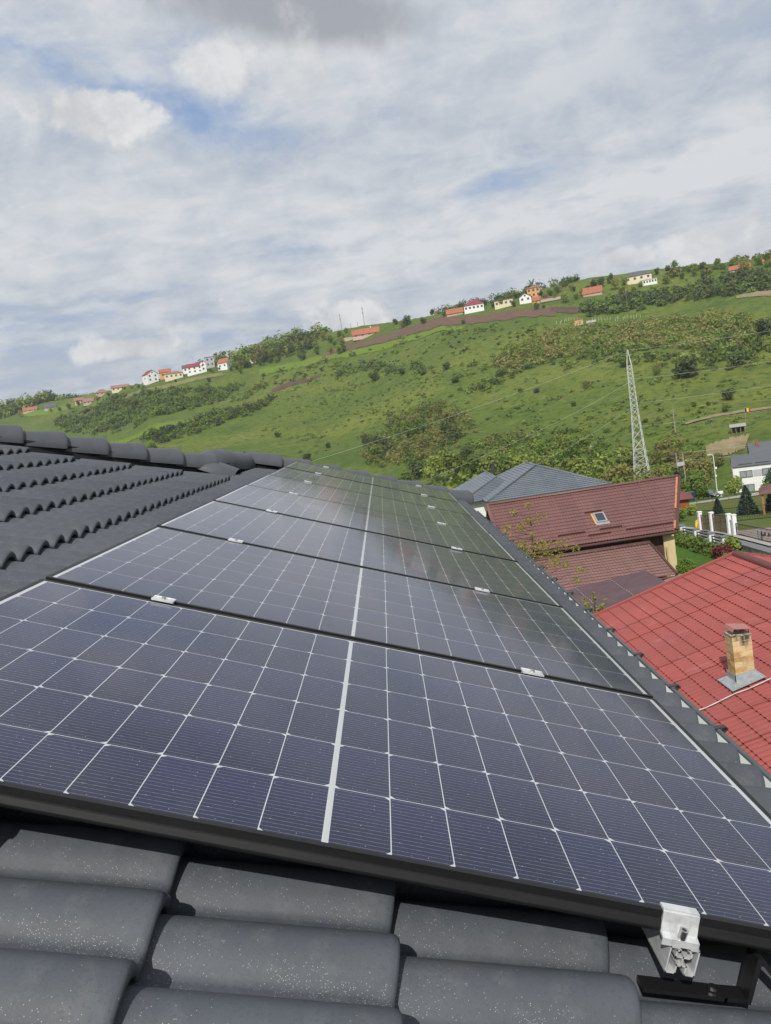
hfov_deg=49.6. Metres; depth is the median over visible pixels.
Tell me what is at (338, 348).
tree
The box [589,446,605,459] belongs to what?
tree
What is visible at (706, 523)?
narrow gate
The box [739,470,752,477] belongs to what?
window
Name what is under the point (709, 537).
roadside fence
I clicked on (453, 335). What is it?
hedge
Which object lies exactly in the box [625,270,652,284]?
hilltop house
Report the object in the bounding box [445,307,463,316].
hilltop house
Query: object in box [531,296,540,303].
hilltop house
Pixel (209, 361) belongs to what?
hilltop house
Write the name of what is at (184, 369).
hilltop house
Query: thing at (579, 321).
vineyard hut
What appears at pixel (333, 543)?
solar panel
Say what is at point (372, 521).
solar panel
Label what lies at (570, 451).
tree
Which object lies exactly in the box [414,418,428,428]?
tree
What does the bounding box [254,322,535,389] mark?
scrub
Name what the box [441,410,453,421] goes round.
tree
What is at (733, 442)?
bare bank
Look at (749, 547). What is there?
retaining wall
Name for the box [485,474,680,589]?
brown roofed house
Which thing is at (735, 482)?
garden bush
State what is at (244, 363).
tree
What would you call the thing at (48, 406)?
hilltop house
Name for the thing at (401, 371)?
bush
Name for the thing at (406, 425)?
tree
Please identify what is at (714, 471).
street lamp
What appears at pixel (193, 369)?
hilltop house
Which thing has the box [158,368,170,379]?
hilltop house
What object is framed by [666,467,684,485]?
tree
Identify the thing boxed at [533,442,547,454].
tree
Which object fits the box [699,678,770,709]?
lightning conductor
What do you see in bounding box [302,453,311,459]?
bush
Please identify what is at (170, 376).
hilltop house
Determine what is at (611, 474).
tree
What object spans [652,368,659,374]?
bush
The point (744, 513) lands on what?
garden fence
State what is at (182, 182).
sky
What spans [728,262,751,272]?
hilltop house
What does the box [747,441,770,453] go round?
slate gable house
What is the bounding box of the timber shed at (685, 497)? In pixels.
[680,491,693,508]
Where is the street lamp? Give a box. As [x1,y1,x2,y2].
[708,454,717,490]
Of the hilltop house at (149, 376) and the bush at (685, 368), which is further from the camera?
the hilltop house at (149, 376)
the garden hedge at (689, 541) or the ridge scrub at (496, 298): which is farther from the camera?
the ridge scrub at (496, 298)
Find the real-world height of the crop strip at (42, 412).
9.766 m
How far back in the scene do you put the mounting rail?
1.19 m
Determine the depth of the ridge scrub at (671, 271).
490.47 m
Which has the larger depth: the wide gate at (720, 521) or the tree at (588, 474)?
the tree at (588, 474)
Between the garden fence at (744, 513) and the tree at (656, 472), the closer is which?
the garden fence at (744, 513)
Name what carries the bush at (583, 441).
on the hillside ground at (239, 433)
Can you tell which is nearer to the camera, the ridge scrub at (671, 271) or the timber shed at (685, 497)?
the timber shed at (685, 497)
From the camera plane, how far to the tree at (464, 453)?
254.74 m
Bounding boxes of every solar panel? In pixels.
[0,579,770,951]
[46,526,652,697]
[157,500,562,606]
[213,484,517,561]
[248,474,488,532]
[270,467,471,514]
[285,461,458,501]
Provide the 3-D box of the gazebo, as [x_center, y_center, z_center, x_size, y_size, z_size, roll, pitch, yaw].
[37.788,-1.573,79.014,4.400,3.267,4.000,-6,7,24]
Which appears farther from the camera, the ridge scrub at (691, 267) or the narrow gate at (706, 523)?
the ridge scrub at (691, 267)
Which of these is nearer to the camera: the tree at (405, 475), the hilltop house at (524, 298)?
the tree at (405, 475)
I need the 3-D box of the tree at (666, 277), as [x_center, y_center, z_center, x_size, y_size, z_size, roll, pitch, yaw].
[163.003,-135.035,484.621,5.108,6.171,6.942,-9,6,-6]
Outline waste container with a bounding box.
[688,491,694,501]
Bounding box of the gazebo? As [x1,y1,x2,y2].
[758,483,770,514]
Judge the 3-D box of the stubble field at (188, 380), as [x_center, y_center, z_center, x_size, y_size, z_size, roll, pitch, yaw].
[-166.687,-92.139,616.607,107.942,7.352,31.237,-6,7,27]
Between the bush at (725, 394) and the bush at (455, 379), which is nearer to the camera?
the bush at (725, 394)
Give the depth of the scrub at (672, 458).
204.50 m
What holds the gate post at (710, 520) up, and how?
on the hillside ground at (239, 433)
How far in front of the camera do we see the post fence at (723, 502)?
94.82 m
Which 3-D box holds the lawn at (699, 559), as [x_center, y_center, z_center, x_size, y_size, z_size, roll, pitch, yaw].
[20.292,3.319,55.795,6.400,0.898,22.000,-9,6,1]
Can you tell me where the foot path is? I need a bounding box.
[685,406,770,423]
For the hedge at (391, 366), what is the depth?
495.27 m
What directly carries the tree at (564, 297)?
on the hillside ground at (239, 433)
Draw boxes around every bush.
[146,442,157,447]
[274,431,280,436]
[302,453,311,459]
[368,372,379,380]
[398,368,405,374]
[442,362,450,369]
[451,376,459,382]
[496,370,502,376]
[572,434,594,448]
[582,380,590,387]
[617,356,629,366]
[651,363,662,369]
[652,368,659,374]
[671,354,700,377]
[679,509,687,520]
[684,504,697,514]
[710,543,737,557]
[719,387,735,399]
[722,404,728,410]
[722,535,741,550]
[724,475,743,494]
[725,350,744,366]
[755,317,770,335]
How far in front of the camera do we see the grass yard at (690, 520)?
81.61 m
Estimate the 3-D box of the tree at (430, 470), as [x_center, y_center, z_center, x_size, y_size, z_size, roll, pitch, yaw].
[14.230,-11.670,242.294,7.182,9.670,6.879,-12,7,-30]
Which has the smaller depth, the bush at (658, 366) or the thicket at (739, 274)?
the bush at (658, 366)
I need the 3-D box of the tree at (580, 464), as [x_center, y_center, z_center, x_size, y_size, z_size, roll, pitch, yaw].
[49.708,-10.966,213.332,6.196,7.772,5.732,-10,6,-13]
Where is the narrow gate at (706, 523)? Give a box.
[700,515,709,531]
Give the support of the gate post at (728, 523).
on the hillside ground at (239, 433)
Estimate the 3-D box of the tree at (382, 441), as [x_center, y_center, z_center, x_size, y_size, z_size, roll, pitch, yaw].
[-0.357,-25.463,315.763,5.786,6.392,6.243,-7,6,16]
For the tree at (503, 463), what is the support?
on the hillside ground at (239, 433)
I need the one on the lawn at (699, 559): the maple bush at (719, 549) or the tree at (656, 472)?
the maple bush at (719, 549)
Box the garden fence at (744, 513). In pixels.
[702,504,770,522]
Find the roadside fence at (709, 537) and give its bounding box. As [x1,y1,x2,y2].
[679,524,732,545]
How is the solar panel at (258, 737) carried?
on the rail
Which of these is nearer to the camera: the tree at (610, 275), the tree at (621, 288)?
the tree at (621, 288)
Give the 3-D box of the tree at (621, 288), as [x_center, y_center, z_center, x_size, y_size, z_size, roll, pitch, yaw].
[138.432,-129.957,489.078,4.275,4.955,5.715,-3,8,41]
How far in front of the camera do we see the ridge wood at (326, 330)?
656.13 m
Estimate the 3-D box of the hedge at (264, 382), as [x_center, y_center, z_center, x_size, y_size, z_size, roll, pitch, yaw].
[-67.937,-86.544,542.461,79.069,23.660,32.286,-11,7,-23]
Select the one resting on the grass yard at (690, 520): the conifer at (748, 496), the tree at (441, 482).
the conifer at (748, 496)
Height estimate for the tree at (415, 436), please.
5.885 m
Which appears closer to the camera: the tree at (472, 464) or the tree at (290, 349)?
the tree at (472, 464)
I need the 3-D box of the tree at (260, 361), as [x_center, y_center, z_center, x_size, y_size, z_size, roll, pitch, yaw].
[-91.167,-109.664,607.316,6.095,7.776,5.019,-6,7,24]
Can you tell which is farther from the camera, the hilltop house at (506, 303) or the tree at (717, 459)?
the hilltop house at (506, 303)
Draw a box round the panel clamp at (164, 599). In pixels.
[151,595,175,603]
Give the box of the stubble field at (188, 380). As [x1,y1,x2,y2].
[123,372,222,398]
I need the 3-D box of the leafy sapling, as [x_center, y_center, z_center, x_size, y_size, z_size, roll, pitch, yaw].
[6.328,4.247,24.297,0.765,4.004,0.431,-7,6,12]
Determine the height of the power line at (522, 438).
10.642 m
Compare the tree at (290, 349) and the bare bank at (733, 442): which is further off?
the tree at (290, 349)
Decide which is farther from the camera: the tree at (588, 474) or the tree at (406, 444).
the tree at (406, 444)
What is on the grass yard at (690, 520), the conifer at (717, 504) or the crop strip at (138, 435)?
the conifer at (717, 504)
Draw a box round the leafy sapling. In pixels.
[582,592,608,612]
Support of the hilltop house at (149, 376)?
on the hillside ground at (239, 433)
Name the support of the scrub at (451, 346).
on the hillside ground at (239, 433)
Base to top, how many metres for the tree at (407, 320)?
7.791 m
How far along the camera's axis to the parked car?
144.27 m
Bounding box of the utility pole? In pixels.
[669,452,689,480]
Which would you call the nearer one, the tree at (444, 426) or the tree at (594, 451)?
the tree at (594, 451)
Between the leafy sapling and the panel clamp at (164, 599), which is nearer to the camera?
the panel clamp at (164, 599)
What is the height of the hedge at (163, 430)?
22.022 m
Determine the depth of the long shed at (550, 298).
504.95 m
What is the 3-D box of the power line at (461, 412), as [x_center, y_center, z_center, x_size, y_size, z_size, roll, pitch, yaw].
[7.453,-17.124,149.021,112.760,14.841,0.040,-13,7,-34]
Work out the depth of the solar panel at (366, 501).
6.27 m
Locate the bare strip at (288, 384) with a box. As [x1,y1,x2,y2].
[271,375,319,391]
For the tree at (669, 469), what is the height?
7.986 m
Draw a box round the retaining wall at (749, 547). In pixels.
[736,541,770,554]
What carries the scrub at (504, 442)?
on the hillside ground at (239, 433)
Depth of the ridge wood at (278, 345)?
642.08 m
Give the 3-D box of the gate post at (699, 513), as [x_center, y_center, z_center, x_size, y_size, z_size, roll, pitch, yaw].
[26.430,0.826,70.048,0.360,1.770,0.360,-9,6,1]
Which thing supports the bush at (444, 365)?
on the hillside ground at (239, 433)
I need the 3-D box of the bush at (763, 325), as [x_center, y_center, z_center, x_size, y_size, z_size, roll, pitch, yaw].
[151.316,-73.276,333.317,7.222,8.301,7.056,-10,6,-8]
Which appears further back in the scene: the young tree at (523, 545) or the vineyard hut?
the vineyard hut
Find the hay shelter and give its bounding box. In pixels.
[729,423,745,433]
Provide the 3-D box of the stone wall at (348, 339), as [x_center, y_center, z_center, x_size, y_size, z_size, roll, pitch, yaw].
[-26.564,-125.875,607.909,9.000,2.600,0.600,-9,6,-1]
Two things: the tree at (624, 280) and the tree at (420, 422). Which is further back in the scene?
the tree at (624, 280)
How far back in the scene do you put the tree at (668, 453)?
204.98 m
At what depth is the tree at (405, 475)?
249.70 m
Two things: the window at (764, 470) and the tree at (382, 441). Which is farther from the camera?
the tree at (382, 441)
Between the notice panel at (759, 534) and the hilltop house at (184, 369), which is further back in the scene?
the hilltop house at (184, 369)
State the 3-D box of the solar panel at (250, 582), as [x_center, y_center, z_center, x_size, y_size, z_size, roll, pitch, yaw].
[-0.098,0.303,2.885,1.734,0.032,1.142,11,6,-2]
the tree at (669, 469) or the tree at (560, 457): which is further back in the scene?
the tree at (560, 457)
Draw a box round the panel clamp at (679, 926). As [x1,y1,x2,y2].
[660,902,699,950]
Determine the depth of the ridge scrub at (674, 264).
496.89 m
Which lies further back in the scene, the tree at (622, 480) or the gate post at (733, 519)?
the tree at (622, 480)
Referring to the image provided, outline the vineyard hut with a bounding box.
[574,318,595,325]
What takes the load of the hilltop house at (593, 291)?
on the hillside ground at (239, 433)
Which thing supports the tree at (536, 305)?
on the hillside ground at (239, 433)
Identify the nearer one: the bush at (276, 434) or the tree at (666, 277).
the bush at (276, 434)
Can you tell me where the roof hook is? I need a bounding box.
[636,947,770,1004]
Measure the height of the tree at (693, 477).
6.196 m
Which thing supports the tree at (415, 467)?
on the hillside ground at (239, 433)
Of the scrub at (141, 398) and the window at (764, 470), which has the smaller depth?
the window at (764, 470)
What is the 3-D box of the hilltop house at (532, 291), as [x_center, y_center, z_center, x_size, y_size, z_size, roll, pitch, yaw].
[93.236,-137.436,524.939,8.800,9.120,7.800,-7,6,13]
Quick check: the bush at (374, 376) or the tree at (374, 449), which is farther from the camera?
the bush at (374, 376)
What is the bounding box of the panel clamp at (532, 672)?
[521,667,543,676]
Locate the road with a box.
[689,492,758,503]
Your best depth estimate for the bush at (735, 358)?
299.35 m
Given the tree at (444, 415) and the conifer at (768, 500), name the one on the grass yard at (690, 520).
the conifer at (768, 500)
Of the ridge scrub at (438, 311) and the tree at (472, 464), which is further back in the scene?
the ridge scrub at (438, 311)
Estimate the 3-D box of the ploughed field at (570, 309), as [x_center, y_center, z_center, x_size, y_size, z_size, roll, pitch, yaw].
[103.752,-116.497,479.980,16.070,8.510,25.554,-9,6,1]
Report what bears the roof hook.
on the house at (104, 925)
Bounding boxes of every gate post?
[697,511,703,531]
[708,512,715,532]
[725,513,731,535]
[730,514,737,534]
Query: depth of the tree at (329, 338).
620.89 m
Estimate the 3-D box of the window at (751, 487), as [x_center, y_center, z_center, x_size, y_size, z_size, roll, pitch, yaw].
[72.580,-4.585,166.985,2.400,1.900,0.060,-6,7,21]
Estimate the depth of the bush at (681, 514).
82.32 m
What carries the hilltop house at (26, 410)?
on the hillside ground at (239, 433)
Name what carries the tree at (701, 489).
on the hillside ground at (239, 433)
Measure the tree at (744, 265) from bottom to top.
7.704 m
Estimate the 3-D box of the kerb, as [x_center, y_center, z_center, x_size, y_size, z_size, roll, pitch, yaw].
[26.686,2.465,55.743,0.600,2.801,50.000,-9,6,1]
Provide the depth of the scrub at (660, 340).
395.63 m
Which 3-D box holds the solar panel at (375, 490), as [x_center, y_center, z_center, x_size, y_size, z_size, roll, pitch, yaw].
[-0.128,-0.187,7.466,1.734,0.030,1.142,11,6,-2]
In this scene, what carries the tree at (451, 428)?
on the hillside ground at (239, 433)
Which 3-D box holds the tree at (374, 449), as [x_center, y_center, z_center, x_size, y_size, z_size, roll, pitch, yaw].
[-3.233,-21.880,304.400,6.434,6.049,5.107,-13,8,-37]
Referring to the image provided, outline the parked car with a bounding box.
[695,489,720,498]
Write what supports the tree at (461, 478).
on the hillside ground at (239, 433)
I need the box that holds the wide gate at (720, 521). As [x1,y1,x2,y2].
[712,514,726,532]
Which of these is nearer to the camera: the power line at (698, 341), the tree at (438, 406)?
the power line at (698, 341)
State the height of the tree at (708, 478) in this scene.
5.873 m
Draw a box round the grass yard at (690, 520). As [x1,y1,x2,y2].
[679,497,770,531]
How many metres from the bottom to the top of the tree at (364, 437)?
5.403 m
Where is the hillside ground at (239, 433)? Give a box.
[0,259,770,547]
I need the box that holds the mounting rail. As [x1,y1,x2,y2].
[641,927,700,976]
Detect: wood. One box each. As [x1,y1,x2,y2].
[0,390,92,417]
[0,393,80,418]
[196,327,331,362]
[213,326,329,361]
[226,334,315,363]
[227,335,316,361]
[260,341,287,358]
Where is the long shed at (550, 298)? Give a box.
[540,295,560,302]
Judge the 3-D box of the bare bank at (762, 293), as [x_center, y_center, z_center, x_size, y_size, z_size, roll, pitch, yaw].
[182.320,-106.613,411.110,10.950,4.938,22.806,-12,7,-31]
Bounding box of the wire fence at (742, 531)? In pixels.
[735,523,770,542]
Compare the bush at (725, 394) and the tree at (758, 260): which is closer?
the bush at (725, 394)
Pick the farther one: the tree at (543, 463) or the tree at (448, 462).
the tree at (448, 462)
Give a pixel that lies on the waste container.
(692, 493)
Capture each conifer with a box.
[711,498,725,513]
[735,485,760,515]
[765,481,770,510]
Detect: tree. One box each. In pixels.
[241,359,248,367]
[248,354,257,364]
[252,341,266,357]
[256,356,262,364]
[286,345,294,353]
[296,352,304,358]
[298,349,306,357]
[319,332,326,339]
[327,335,333,342]
[335,344,341,352]
[337,331,343,338]
[360,434,370,445]
[367,435,378,449]
[367,445,383,456]
[378,437,392,447]
[397,469,412,480]
[400,440,411,449]
[402,420,413,436]
[403,315,410,325]
[406,459,426,478]
[409,414,420,422]
[410,426,422,436]
[410,432,425,442]
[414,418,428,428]
[416,436,428,449]
[419,455,446,483]
[426,478,445,485]
[434,403,443,411]
[436,447,465,476]
[438,420,449,435]
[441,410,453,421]
[446,469,476,489]
[447,424,461,437]
[459,444,472,460]
[460,454,481,473]
[475,453,498,474]
[497,453,514,471]
[502,501,584,585]
[506,451,532,467]
[532,455,554,466]
[533,302,539,308]
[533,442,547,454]
[548,449,571,470]
[560,292,569,302]
[562,439,580,457]
[567,455,590,473]
[580,470,597,478]
[587,453,613,478]
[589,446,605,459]
[590,279,597,286]
[596,276,604,284]
[602,462,636,482]
[606,273,612,281]
[609,277,618,289]
[609,477,627,485]
[617,286,625,293]
[621,276,627,285]
[632,466,664,481]
[652,464,673,479]
[661,462,676,472]
[662,274,670,283]
[664,447,678,461]
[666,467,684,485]
[673,456,699,477]
[680,479,689,491]
[684,469,707,492]
[686,450,708,464]
[692,481,708,498]
[695,459,716,482]
[695,467,713,486]
[711,450,725,466]
[738,259,749,269]
[754,256,762,263]
[763,254,769,260]
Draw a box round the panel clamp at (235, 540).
[228,538,243,542]
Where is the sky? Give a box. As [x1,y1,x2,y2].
[0,0,770,404]
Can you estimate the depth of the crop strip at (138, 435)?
475.21 m
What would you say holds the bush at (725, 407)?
on the hillside ground at (239, 433)
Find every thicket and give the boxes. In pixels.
[578,267,770,316]
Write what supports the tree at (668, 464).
on the hillside ground at (239, 433)
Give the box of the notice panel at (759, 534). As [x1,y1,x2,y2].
[757,530,762,540]
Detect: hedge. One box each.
[139,392,277,443]
[229,356,341,401]
[237,352,355,400]
[322,359,434,375]
[393,325,545,346]
[400,323,538,343]
[400,323,543,341]
[673,528,744,557]
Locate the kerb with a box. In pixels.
[685,526,770,545]
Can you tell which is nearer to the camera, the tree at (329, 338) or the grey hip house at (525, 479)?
the grey hip house at (525, 479)
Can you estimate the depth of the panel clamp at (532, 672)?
2.32 m
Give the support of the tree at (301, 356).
on the hillside ground at (239, 433)
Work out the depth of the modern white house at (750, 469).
166.81 m
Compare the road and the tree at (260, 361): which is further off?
the tree at (260, 361)
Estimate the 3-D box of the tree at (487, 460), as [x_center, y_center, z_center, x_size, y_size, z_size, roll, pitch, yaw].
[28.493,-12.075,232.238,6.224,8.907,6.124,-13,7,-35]
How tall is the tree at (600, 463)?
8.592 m
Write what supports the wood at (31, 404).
on the hillside ground at (239, 433)
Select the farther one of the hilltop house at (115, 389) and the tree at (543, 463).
the hilltop house at (115, 389)
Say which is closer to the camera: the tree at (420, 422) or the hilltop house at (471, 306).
the tree at (420, 422)
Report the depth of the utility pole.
186.59 m
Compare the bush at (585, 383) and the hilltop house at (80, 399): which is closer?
the bush at (585, 383)
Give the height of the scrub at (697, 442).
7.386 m
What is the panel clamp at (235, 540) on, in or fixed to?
attached to the rail
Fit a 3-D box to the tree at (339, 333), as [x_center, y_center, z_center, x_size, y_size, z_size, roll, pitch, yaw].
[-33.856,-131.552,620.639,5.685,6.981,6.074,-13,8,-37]
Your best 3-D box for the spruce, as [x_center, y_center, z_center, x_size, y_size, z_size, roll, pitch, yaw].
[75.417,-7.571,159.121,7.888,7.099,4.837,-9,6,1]
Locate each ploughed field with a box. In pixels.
[320,307,554,356]
[551,306,582,312]
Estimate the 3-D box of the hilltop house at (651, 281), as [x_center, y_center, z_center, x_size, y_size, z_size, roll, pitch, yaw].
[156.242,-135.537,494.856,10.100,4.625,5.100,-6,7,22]
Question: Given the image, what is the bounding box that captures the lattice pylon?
[627,350,649,482]
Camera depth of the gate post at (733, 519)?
63.81 m
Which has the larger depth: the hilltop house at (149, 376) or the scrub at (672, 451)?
the hilltop house at (149, 376)
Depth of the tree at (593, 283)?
508.76 m
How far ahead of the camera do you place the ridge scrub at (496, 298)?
542.91 m
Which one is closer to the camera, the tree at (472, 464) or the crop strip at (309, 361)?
the tree at (472, 464)
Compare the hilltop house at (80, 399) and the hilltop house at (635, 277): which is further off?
the hilltop house at (80, 399)
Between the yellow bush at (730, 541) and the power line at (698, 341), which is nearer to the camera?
the yellow bush at (730, 541)
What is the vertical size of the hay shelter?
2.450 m
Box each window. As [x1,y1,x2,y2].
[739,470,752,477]
[743,484,754,490]
[762,468,769,474]
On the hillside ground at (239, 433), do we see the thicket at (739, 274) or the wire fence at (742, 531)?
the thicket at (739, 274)
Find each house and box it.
[0,425,770,1023]
[22,406,37,413]
[43,403,55,410]
[73,397,83,405]
[83,397,93,405]
[95,389,106,396]
[110,384,128,393]
[142,370,158,384]
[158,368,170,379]
[164,371,182,381]
[181,365,186,373]
[185,363,202,375]
[199,360,206,372]
[204,356,214,368]
[217,357,232,370]
[351,326,379,340]
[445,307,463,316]
[453,462,612,516]
[463,300,483,313]
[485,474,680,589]
[494,298,513,309]
[518,293,531,303]
[526,286,539,296]
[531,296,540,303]
[582,285,602,296]
[593,551,770,773]
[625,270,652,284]
[640,277,657,285]
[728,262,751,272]
[730,451,770,492]
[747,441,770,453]
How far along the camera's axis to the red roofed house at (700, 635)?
18.96 m
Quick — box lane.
[685,529,769,547]
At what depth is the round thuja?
49.10 m
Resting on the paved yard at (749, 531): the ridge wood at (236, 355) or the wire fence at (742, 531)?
the wire fence at (742, 531)
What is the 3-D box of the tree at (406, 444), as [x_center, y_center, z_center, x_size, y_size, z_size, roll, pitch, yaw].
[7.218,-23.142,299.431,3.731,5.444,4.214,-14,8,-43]
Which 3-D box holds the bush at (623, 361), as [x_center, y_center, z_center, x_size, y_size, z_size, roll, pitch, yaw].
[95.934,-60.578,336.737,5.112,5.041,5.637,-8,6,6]
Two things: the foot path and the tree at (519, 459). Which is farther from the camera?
the foot path
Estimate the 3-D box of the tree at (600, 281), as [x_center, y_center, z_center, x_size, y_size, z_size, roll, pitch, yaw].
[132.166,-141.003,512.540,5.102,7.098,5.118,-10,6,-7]
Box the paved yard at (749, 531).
[738,527,770,541]
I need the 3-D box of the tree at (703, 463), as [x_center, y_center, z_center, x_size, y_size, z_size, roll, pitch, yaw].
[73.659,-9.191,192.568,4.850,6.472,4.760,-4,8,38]
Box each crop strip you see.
[21,404,75,416]
[110,420,189,442]
[259,326,462,374]
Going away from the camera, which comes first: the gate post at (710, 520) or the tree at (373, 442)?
the gate post at (710, 520)
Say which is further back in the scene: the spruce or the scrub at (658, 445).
the scrub at (658, 445)
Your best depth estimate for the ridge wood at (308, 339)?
633.35 m
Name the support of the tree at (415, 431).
on the hillside ground at (239, 433)
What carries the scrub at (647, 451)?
on the hillside ground at (239, 433)
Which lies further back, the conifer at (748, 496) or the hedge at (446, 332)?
the hedge at (446, 332)
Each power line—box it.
[314,351,624,460]
[422,382,628,481]
[633,331,766,349]
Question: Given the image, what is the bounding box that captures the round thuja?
[675,557,696,575]
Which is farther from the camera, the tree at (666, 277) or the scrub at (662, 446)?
the tree at (666, 277)
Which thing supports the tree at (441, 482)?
on the hillside ground at (239, 433)
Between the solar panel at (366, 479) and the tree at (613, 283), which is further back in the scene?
the tree at (613, 283)
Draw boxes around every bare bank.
[706,433,749,456]
[736,290,770,297]
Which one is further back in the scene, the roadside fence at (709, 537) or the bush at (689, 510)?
the bush at (689, 510)
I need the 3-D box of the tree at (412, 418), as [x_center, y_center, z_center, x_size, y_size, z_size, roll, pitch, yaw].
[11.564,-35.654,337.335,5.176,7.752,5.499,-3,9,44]
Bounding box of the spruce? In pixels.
[762,467,770,485]
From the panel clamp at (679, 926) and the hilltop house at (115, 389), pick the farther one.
the hilltop house at (115, 389)
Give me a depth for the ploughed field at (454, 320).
522.31 m
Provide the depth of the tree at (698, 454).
200.47 m
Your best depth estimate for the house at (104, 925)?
1.25 m
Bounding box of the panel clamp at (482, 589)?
[475,587,489,592]
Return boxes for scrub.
[54,382,245,435]
[249,321,553,390]
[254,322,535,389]
[261,362,766,451]
[358,399,477,466]
[431,282,562,315]
[439,274,579,313]
[448,337,770,396]
[461,425,612,472]
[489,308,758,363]
[493,308,762,368]
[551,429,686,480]
[595,433,692,479]
[631,438,706,473]
[633,439,704,472]
[636,448,709,461]
[661,454,680,462]
[667,249,770,276]
[669,252,770,272]
[673,257,745,280]
[697,312,770,365]
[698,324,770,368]
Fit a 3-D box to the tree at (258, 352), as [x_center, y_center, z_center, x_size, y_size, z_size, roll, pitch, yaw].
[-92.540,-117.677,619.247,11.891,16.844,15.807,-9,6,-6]
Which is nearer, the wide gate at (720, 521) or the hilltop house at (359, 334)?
the wide gate at (720, 521)
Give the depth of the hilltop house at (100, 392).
735.90 m
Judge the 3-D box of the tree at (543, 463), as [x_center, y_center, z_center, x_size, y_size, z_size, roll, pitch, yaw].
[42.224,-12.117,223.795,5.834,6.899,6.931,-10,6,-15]
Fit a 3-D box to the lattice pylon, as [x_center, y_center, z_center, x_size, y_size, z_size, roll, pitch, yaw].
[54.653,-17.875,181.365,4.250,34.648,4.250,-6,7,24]
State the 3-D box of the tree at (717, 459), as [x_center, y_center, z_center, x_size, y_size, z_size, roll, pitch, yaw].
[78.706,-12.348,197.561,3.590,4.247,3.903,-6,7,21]
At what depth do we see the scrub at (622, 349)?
360.14 m
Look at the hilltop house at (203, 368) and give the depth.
621.46 m
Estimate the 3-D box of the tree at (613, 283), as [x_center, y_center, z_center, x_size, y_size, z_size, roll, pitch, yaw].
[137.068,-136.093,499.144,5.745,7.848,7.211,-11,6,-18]
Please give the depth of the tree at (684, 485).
164.07 m
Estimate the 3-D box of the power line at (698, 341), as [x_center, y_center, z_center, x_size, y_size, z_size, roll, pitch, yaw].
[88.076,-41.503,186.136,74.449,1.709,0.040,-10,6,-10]
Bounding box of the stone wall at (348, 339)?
[343,337,352,341]
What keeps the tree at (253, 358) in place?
on the hillside ground at (239, 433)
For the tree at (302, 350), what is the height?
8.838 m
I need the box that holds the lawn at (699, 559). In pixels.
[675,543,758,567]
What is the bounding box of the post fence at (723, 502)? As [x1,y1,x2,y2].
[680,494,764,510]
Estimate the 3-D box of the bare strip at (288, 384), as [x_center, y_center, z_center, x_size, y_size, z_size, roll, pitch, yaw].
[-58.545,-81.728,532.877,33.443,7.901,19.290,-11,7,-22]
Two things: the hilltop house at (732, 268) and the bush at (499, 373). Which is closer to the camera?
the bush at (499, 373)
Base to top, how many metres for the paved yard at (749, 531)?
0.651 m
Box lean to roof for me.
[567,570,664,613]
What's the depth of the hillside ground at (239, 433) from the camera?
390.60 m
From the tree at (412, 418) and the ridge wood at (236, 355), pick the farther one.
the ridge wood at (236, 355)

